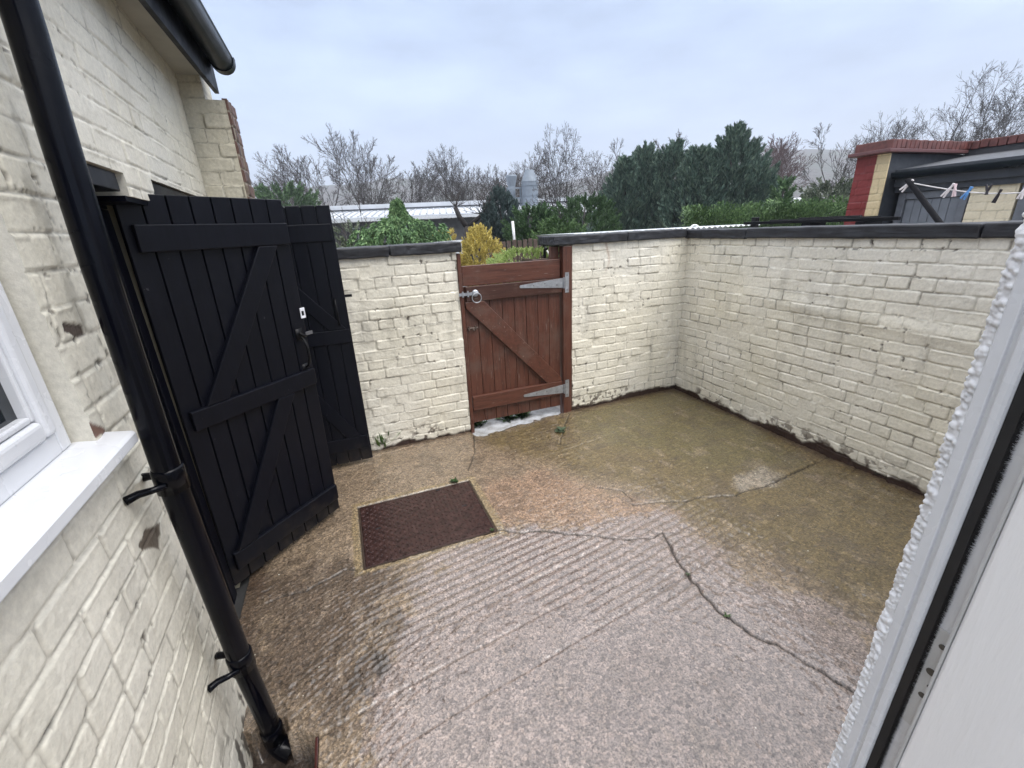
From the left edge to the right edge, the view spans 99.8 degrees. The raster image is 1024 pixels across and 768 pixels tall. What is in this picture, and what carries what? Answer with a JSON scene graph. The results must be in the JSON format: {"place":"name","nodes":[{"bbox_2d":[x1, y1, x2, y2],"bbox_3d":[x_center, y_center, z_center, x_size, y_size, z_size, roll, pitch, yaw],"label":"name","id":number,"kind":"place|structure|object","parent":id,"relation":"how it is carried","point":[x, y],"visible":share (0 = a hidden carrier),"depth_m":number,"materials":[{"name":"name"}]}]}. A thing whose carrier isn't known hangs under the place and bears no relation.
{"place":"outdoors","nodes":[
{"label":"outdoors","id":0,"kind":"place"},
{"bbox_2d":[441,240,465,286],"bbox_3d":[-0.954,-1.352,6.894,0.506,1.793,0.039,-5,20,-7],"label":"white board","id":1,"kind":"object","parent":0,"point":[456,252],"visible":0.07,"depth_m":6.60,"materials":[{"name":"white"}]},
{"bbox_2d":[240,388,924,767],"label":"yard floor","id":2,"kind":"structure","parent":0,"point":[568,612],"depth_m":1.96,"materials":[{"name":"concrete"}]},
{"bbox_2d":[0,0,372,767],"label":"house wall","id":3,"kind":"structure","parent":2,"relation":"on","point":[182,422],"depth_m":1.18,"materials":[{"name":"brick"}]},
{"bbox_2d":[0,282,137,602],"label":"window","id":4,"kind":"structure","parent":3,"relation":"in","point":[46,478],"depth_m":0.81,"materials":[{"name":"white plastic"}]},
{"bbox_2d":[112,194,338,585],"bbox_3d":[-1.220,0.047,2.103,0.104,1.765,0.713,6,22,24],"label":"plank door","id":5,"kind":"structure","parent":3,"relation":"in","point":[215,277],"depth_m":1.98,"materials":[{"name":"black paint"}]},
{"bbox_2d":[282,205,372,465],"bbox_3d":[-1.385,-0.221,2.858,0.722,1.772,0.063,-10,21,-19],"label":"plank door","id":6,"kind":"structure","parent":3,"relation":"in","point":[313,249],"depth_m":2.88,"materials":[{"name":"black paint"}]},
{"bbox_2d":[314,736,318,767],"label":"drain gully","id":7,"kind":"object","parent":2,"relation":"in","point":[316,752],"visible":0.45,"depth_m":1.45,"materials":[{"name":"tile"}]},
{"bbox_2d":[175,74,470,450],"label":"garden wall","id":8,"kind":"structure","parent":2,"relation":"on","point":[403,309],"depth_m":3.21,"materials":[{"name":"brick"}]},
{"bbox_2d":[456,245,571,432],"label":"garden gate","id":9,"kind":"structure","parent":8,"relation":"attached to","point":[517,338],"depth_m":3.61,"materials":[{"name":"wood"}]},
{"bbox_2d":[372,432,396,447],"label":"weed","id":10,"kind":"object","parent":2,"relation":"on","point":[381,440],"visible":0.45,"depth_m":3.41,"materials":[{"name":"green plant"}]},
{"bbox_2d":[359,481,496,569],"bbox_3d":[-0.531,0.816,2.603,0.726,0.016,0.576,-10,21,-19],"label":"access cover","id":11,"kind":"object","parent":2,"relation":"on","point":[393,530],"visible":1,"depth_m":2.56,"materials":[{"name":"brown metal"}]},
{"bbox_2d":[554,426,565,431],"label":"weed","id":12,"kind":"object","parent":2,"relation":"on","point":[559,429],"visible":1,"depth_m":3.62,"materials":[{"name":"green plant"}]},
{"bbox_2d":[538,229,687,409],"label":"garden wall","id":13,"kind":"structure","parent":2,"relation":"on","point":[627,289],"depth_m":3.92,"materials":[{"name":"brick"}]},
{"bbox_2d":[675,220,1023,495],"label":"garden wall","id":14,"kind":"structure","parent":2,"relation":"on","point":[856,346],"depth_m":2.81,"materials":[{"name":"brick"}]},
{"bbox_2d":[743,215,900,225],"bbox_3d":[2.310,-0.480,3.493,0.180,1.630,1.150,-10,21,-19],"label":"rail bundle","id":15,"kind":"object","parent":14,"relation":"on","point":[819,221],"visible":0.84,"depth_m":3.10,"materials":[{"name":"black metal"}]},
{"bbox_2d":[255,148,962,222],"bbox_3d":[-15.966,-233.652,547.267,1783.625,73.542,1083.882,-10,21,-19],"label":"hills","id":16,"kind":"structure","parent":0,"point":[816,171],"depth_m":372.50,"materials":[{"name":"grey"}]},
{"bbox_2d":[201,0,1023,191],"label":"sky","id":17,"kind":"structure","parent":0,"point":[485,79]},
{"bbox_2d":[827,212,1023,767],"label":"house","id":18,"kind":"structure","parent":0,"point":[940,683],"depth_m":0.58,"materials":[{"name":"white plastic"}]},
{"bbox_2d":[893,467,1023,767],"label":"door","id":19,"kind":"structure","parent":18,"relation":"in","point":[970,713],"depth_m":0.58,"materials":[{"name":"white plastic"}]},
{"bbox_3d":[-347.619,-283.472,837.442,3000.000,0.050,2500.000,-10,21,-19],"label":"ground","id":20,"kind":"structure","parent":0,"visible":0},
{"bbox_2d":[253,169,308,205],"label":"bare tree","id":21,"kind":"object","parent":20,"relation":"on","point":[260,180],"visible":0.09,"depth_m":40.13,"materials":[{"name":"brown plant"}]},
{"bbox_2d":[253,180,321,206],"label":"evergreen shrub","id":22,"kind":"object","parent":20,"relation":"on","point":[265,192],"visible":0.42,"depth_m":24.39,"materials":[{"name":"green plant"}]},
{"bbox_2d":[250,132,371,205],"bbox_3d":[-17.538,-16.628,38.922,9.806,10.327,6.653,-4,20,-2],"label":"bare tree","id":23,"kind":"object","parent":20,"relation":"on","point":[295,173],"visible":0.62,"depth_m":37.75,"materials":[{"name":"grey plant"}]},
{"bbox_2d":[333,219,366,247],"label":"variegated shrub","id":24,"kind":"object","parent":20,"relation":"on","point":[343,239],"visible":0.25,"depth_m":7.98,"materials":[{"name":"green plant"}]},
{"bbox_2d":[301,122,408,221],"bbox_3d":[-13.821,-17.316,39.608,7.437,10.806,8.962,13,25,37],"label":"bare tree","id":25,"kind":"object","parent":20,"relation":"on","point":[378,200],"visible":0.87,"depth_m":38.39,"materials":[{"name":"grey plant"}]},
{"bbox_2d":[319,191,411,246],"bbox_3d":[-2.820,-2.487,8.895,1.968,2.741,1.674,-10,21,-19],"label":"bare shrub","id":26,"kind":"object","parent":20,"relation":"on","point":[345,232],"visible":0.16,"depth_m":8.47,"materials":[{"name":"brown plant"}]},
{"bbox_2d":[346,197,451,246],"bbox_3d":[-2.067,-2.115,8.160,1.955,2.609,1.865,-10,21,-19],"label":"bush","id":27,"kind":"object","parent":20,"relation":"on","point":[394,228],"visible":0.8,"depth_m":7.54,"materials":[{"name":"green plant"}]},
{"bbox_2d":[361,156,444,219],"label":"bare tree","id":28,"kind":"object","parent":20,"relation":"on","point":[412,184],"visible":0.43,"depth_m":42.92,"materials":[{"name":"brown plant"}]},
{"bbox_2d":[438,228,456,240],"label":"yellow shrub","id":29,"kind":"object","parent":20,"relation":"on","point":[454,236],"visible":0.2,"depth_m":12.04,"materials":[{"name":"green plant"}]},
{"bbox_2d":[409,144,487,218],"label":"bare tree","id":30,"kind":"object","parent":20,"relation":"on","point":[446,176],"visible":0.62,"depth_m":39.52,"materials":[{"name":"brown plant"}]},
{"bbox_2d":[418,153,503,217],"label":"bare tree","id":31,"kind":"object","parent":20,"relation":"on","point":[475,183],"visible":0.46,"depth_m":41.54,"materials":[{"name":"brown plant"}]},
{"bbox_2d":[329,196,596,259],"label":"factory building","id":32,"kind":"structure","parent":20,"relation":"on","point":[425,211],"depth_m":28.37,"materials":[{"name":"metal"}]},
{"bbox_2d":[346,227,369,244],"bbox_3d":[-9.763,-9.314,27.461,1.500,1.200,0.098,-5,20,-7],"label":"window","id":33,"kind":"structure","parent":32,"relation":"in","point":[366,227],"depth_m":27.31,"materials":[{"name":"glass"}]},
{"bbox_2d":[438,181,499,259],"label":"pollarded tree","id":34,"kind":"object","parent":20,"relation":"on","point":[463,222],"visible":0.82,"depth_m":11.06,"materials":[{"name":"brown plant"}]},
{"bbox_2d":[459,222,505,285],"bbox_3d":[-0.433,-1.184,6.122,0.723,2.094,0.709,6,22,23],"label":"golden shrub","id":35,"kind":"object","parent":20,"relation":"on","point":[476,236],"visible":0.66,"depth_m":5.77,"materials":[{"name":"yellow plant"}]},
{"bbox_2d":[474,164,522,199],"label":"bare tree","id":36,"kind":"object","parent":20,"relation":"on","point":[495,179],"visible":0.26,"depth_m":43.80,"materials":[{"name":"brown plant"}]},
{"bbox_2d":[479,183,520,249],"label":"conifer tree","id":37,"kind":"object","parent":20,"relation":"on","point":[491,215],"visible":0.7,"depth_m":10.94,"materials":[{"name":"green plant"}]},
{"bbox_2d":[486,238,540,284],"bbox_3d":[0.072,-1.908,8.399,1.218,1.726,0.050,-12,22,-24],"label":"picket fence","id":38,"kind":"object","parent":20,"relation":"on","point":[519,242],"visible":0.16,"depth_m":8.20,"materials":[{"name":"brown wood"}]},
{"bbox_2d":[511,221,515,239],"bbox_3d":[0.066,-2.378,9.237,0.075,2.084,0.055,-10,21,-19],"label":"white pole","id":39,"kind":"object","parent":20,"relation":"on","point":[513,228],"visible":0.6,"depth_m":8.93,"materials":[{"name":"paint"}]},
{"bbox_2d":[476,147,557,196],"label":"bare tree","id":40,"kind":"object","parent":20,"relation":"on","point":[532,165],"visible":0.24,"depth_m":47.20,"materials":[{"name":"brown plant"}]},
{"bbox_2d":[506,169,537,205],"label":"silos","id":41,"kind":"object","parent":20,"relation":"on","point":[529,181],"visible":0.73,"depth_m":29.82,"materials":[{"name":"metal"}]},
{"bbox_2d":[486,246,558,282],"bbox_3d":[0.244,-0.693,5.084,1.068,1.814,1.131,-10,21,-19],"label":"lime shrub","id":42,"kind":"object","parent":20,"relation":"on","point":[503,257],"visible":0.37,"depth_m":4.68,"materials":[{"name":"green plant"}]},
{"bbox_2d":[501,200,557,260],"bbox_3d":[0.516,-3.075,10.519,1.484,2.584,1.541,-10,21,-19],"label":"evergreen shrub","id":43,"kind":"object","parent":20,"relation":"on","point":[536,213],"visible":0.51,"depth_m":9.98,"materials":[{"name":"green plant"}]},
{"bbox_2d":[502,159,563,197],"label":"bare tree","id":44,"kind":"object","parent":20,"relation":"on","point":[539,181],"visible":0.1,"depth_m":38.22,"materials":[{"name":"brown plant"}]},
{"bbox_2d":[526,213,587,255],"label":"laurel shrub","id":45,"kind":"object","parent":20,"relation":"on","point":[568,227],"visible":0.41,"depth_m":9.19,"materials":[{"name":"green plant"}]},
{"bbox_2d":[525,120,597,227],"bbox_3d":[2.467,-9.925,22.639,3.197,6.939,4.243,10,23,31],"label":"bare tree","id":46,"kind":"object","parent":20,"relation":"on","point":[555,183],"visible":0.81,"depth_m":22.26,"materials":[{"name":"grey plant"}]},
{"bbox_2d":[550,191,622,232],"bbox_3d":[1.971,-3.757,11.899,2.173,2.802,2.280,8,22,27],"label":"laurel shrub","id":47,"kind":"object","parent":20,"relation":"on","point":[605,212],"visible":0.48,"depth_m":11.08,"materials":[{"name":"green plant"}]},
{"bbox_2d":[567,148,616,196],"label":"bare tree","id":48,"kind":"object","parent":20,"relation":"on","point":[597,174],"visible":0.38,"depth_m":30.89,"materials":[{"name":"grey plant"}]},
{"bbox_2d":[585,151,649,231],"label":"conifer tree","id":49,"kind":"object","parent":20,"relation":"on","point":[626,170],"visible":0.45,"depth_m":15.04,"materials":[{"name":"green plant"}]},
{"bbox_2d":[593,129,690,191],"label":"bare tree","id":50,"kind":"object","parent":20,"relation":"on","point":[679,134],"visible":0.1,"depth_m":30.18,"materials":[{"name":"brown plant"}]},
{"bbox_2d":[617,139,669,229],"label":"conifer tree","id":51,"kind":"object","parent":20,"relation":"on","point":[646,154],"visible":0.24,"depth_m":15.06,"materials":[{"name":"green plant"}]},
{"bbox_2d":[627,137,701,229],"bbox_3d":[5.712,-6.399,15.895,4.153,4.742,3.797,-10,21,-19],"label":"conifer tree","id":52,"kind":"object","parent":20,"relation":"on","point":[671,156],"visible":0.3,"depth_m":14.83,"materials":[{"name":"green plant"}]},
{"bbox_2d":[647,143,738,228],"bbox_3d":[6.142,-5.774,14.789,3.604,4.417,3.748,-10,21,-19],"label":"conifer tree","id":53,"kind":"object","parent":20,"relation":"on","point":[693,167],"visible":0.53,"depth_m":13.88,"materials":[{"name":"green plant"}]},
{"bbox_2d":[672,120,792,227],"bbox_3d":[7.222,-6.076,14.581,4.279,5.046,4.547,-10,21,-19],"label":"conifer tree","id":54,"kind":"object","parent":20,"relation":"on","point":[738,152],"visible":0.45,"depth_m":13.64,"materials":[{"name":"green plant"}]},
{"bbox_2d":[728,160,783,215],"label":"conifer tree","id":55,"kind":"object","parent":20,"relation":"on","point":[757,193],"visible":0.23,"depth_m":13.38,"materials":[{"name":"green plant"}]},
{"bbox_2d":[679,194,848,228],"bbox_3d":[5.665,-2.947,9.767,3.698,2.406,1.091,-1,20,4],"label":"hedge","id":56,"kind":"object","parent":20,"relation":"on","point":[748,212],"visible":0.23,"depth_m":9.23,"materials":[{"name":"green plant"}]},
{"bbox_2d":[764,175,797,212],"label":"evergreen shrub","id":57,"kind":"object","parent":20,"relation":"on","point":[784,185],"visible":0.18,"depth_m":11.84,"materials":[{"name":"green plant"}]},
{"bbox_2d":[761,132,801,194],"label":"bare tree","id":58,"kind":"object","parent":20,"relation":"on","point":[780,154],"visible":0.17,"depth_m":35.06,"materials":[{"name":"plant"}]},
{"bbox_2d":[768,133,816,192],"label":"bare tree","id":59,"kind":"object","parent":20,"relation":"on","point":[782,151],"visible":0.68,"depth_m":33.31,"materials":[{"name":"plant"}]},
{"bbox_2d":[789,176,853,224],"bbox_3d":[12.508,-6.415,17.010,2.899,3.396,3.000,-10,21,-19],"label":"olive shrub","id":60,"kind":"object","parent":20,"relation":"on","point":[826,187],"visible":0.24,"depth_m":16.45,"materials":[{"name":"green plant"}]},
{"bbox_2d":[798,116,918,201],"bbox_3d":[25.622,-15.492,32.891,8.007,8.433,5.433,-1,20,5],"label":"bare tree","id":61,"kind":"object","parent":20,"relation":"on","point":[847,170],"visible":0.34,"depth_m":32.85,"materials":[{"name":"brown plant"}]},
{"bbox_2d":[847,60,997,152],"bbox_3d":[26.227,-14.599,28.252,7.254,9.806,6.844,10,24,32],"label":"bare tree","id":62,"kind":"object","parent":20,"relation":"on","point":[922,128],"visible":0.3,"depth_m":27.20,"materials":[{"name":"brown plant"}]},
{"bbox_2d":[930,95,1023,154],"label":"bare tree","id":63,"kind":"object","parent":20,"relation":"on","point":[971,122],"visible":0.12,"depth_m":31.29,"materials":[{"name":"brown plant"}]},
{"bbox_2d":[941,61,1023,154],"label":"bare tree","id":64,"kind":"object","parent":20,"relation":"on","point":[1006,114],"visible":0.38,"depth_m":25.48,"materials":[{"name":"brown plant"}]},
{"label":"lane","id":65,"kind":"structure","parent":0,"visible":0},
{"bbox_2d":[474,420,486,428],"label":"weed","id":66,"kind":"object","parent":65,"relation":"on","point":[479,423],"visible":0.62,"depth_m":3.83,"materials":[{"name":"green plant"}]},
{"bbox_2d":[495,415,517,422],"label":"weed","id":67,"kind":"object","parent":65,"relation":"on","point":[510,417],"visible":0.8,"depth_m":3.93,"materials":[{"name":"green plant"}]},
{"bbox_2d":[473,406,560,435],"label":"puddle","id":68,"kind":"object","parent":65,"relation":"on","point":[490,426],"visible":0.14,"depth_m":3.89,"materials":[{"name":"liquid"}]},
{"bbox_2d":[512,411,530,418],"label":"weed","id":69,"kind":"object","parent":65,"relation":"on","point":[524,414],"visible":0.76,"depth_m":3.98,"materials":[{"name":"green plant"}]},
{"bbox_2d":[522,256,548,280],"bbox_3d":[0.344,-0.678,4.742,0.340,1.371,0.300,-10,21,-19],"label":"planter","id":70,"kind":"object","parent":65,"relation":"on","point":[533,259],"visible":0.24,"depth_m":4.43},
{"bbox_2d":[543,246,548,257],"bbox_3d":[0.404,-0.689,4.596,0.122,1.484,0.062,4,21,18],"label":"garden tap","id":71,"kind":"object","parent":65,"relation":"on","point":[544,251],"visible":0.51,"depth_m":4.38,"materials":[{"name":"metal"}]},
{"bbox_2d":[536,224,759,256],"bbox_3d":[1.598,-1.022,5.197,2.442,1.597,0.900,-10,21,-19],"label":"lean to shelter","id":72,"kind":"object","parent":65,"relation":"on","point":[701,227],"visible":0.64,"depth_m":4.74,"materials":[{"name":"plastic"}]},
{"bbox_2d":[751,217,759,227],"bbox_3d":[2.743,-1.068,5.067,0.060,1.668,0.060,-10,21,-19],"label":"fence post","id":73,"kind":"object","parent":65,"relation":"on","point":[755,219],"visible":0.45,"depth_m":4.78,"materials":[{"name":"black metal"}]},
{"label":"neighbour yard","id":74,"kind":"structure","parent":0,"visible":0},
{"bbox_2d":[844,133,1023,224],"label":"outbuilding","id":75,"kind":"structure","parent":74,"relation":"on","point":[885,170],"depth_m":4.55,"materials":[{"name":"brick"}]},
{"bbox_2d":[901,197,959,223],"bbox_3d":[4.426,-1.135,4.779,0.030,1.700,0.460,-10,21,-19],"label":"plank door","id":76,"kind":"structure","parent":75,"relation":"in","point":[914,212],"depth_m":4.51,"materials":[{"name":"grey paint"}]},
{"bbox_2d":[905,178,1019,222],"bbox_3d":[3.404,-0.450,2.911,0.036,1.895,1.700,-10,21,-19],"label":"washing line","id":77,"kind":"object","parent":74,"relation":"on","point":[925,203],"visible":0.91,"depth_m":3.23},
{"bbox_2d":[899,179,913,191],"bbox_3d":[3.059,-1.537,3.345,0.016,0.091,0.084,-10,21,-19],"label":"clothes peg","id":78,"kind":"object","parent":77,"relation":"hanging from","point":[905,187],"visible":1,"depth_m":3.35,"materials":[{"name":"white plastic"}]},
{"bbox_2d":[941,183,954,197],"bbox_3d":[3.160,-1.403,3.127,0.016,0.097,0.070,-10,21,-19],"label":"clothes peg","id":79,"kind":"object","parent":77,"relation":"hanging from","point":[946,192],"visible":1,"depth_m":3.13,"materials":[{"name":"white plastic"}]},
{"bbox_2d":[951,184,956,196],"bbox_3d":[3.176,-1.389,3.090,0.016,0.087,0.030,-10,21,-19],"label":"clothes peg","id":80,"kind":"object","parent":77,"relation":"hanging from","point":[954,191],"visible":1,"depth_m":3.09,"materials":[{"name":"pink plastic"}]},
{"bbox_2d":[960,186,973,199],"bbox_3d":[3.202,-1.344,3.038,0.016,0.086,0.059,-10,21,-19],"label":"clothes peg","id":81,"kind":"object","parent":77,"relation":"hanging from","point":[965,194],"visible":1,"depth_m":3.03,"materials":[{"name":"blue plastic"}]},
{"bbox_2d":[984,184,992,194],"bbox_3d":[3.241,-1.325,2.937,0.016,0.068,0.040,-10,21,-19],"label":"clothes peg","id":82,"kind":"object","parent":77,"relation":"hanging from","point":[987,188],"visible":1,"depth_m":2.94,"materials":[{"name":"plastic"}]},
{"bbox_2d":[991,189,1002,202],"bbox_3d":[3.264,-1.264,2.902,0.016,0.087,0.039,-10,21,-19],"label":"clothes peg","id":83,"kind":"object","parent":77,"relation":"hanging from","point":[995,199],"visible":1,"depth_m":2.90,"materials":[{"name":"plastic"}]},
{"bbox_2d":[1016,188,1023,198],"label":"clothes peg","id":84,"kind":"object","parent":77,"relation":"hanging from","point":[1020,195],"visible":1,"depth_m":2.80,"materials":[{"name":"white plastic"}]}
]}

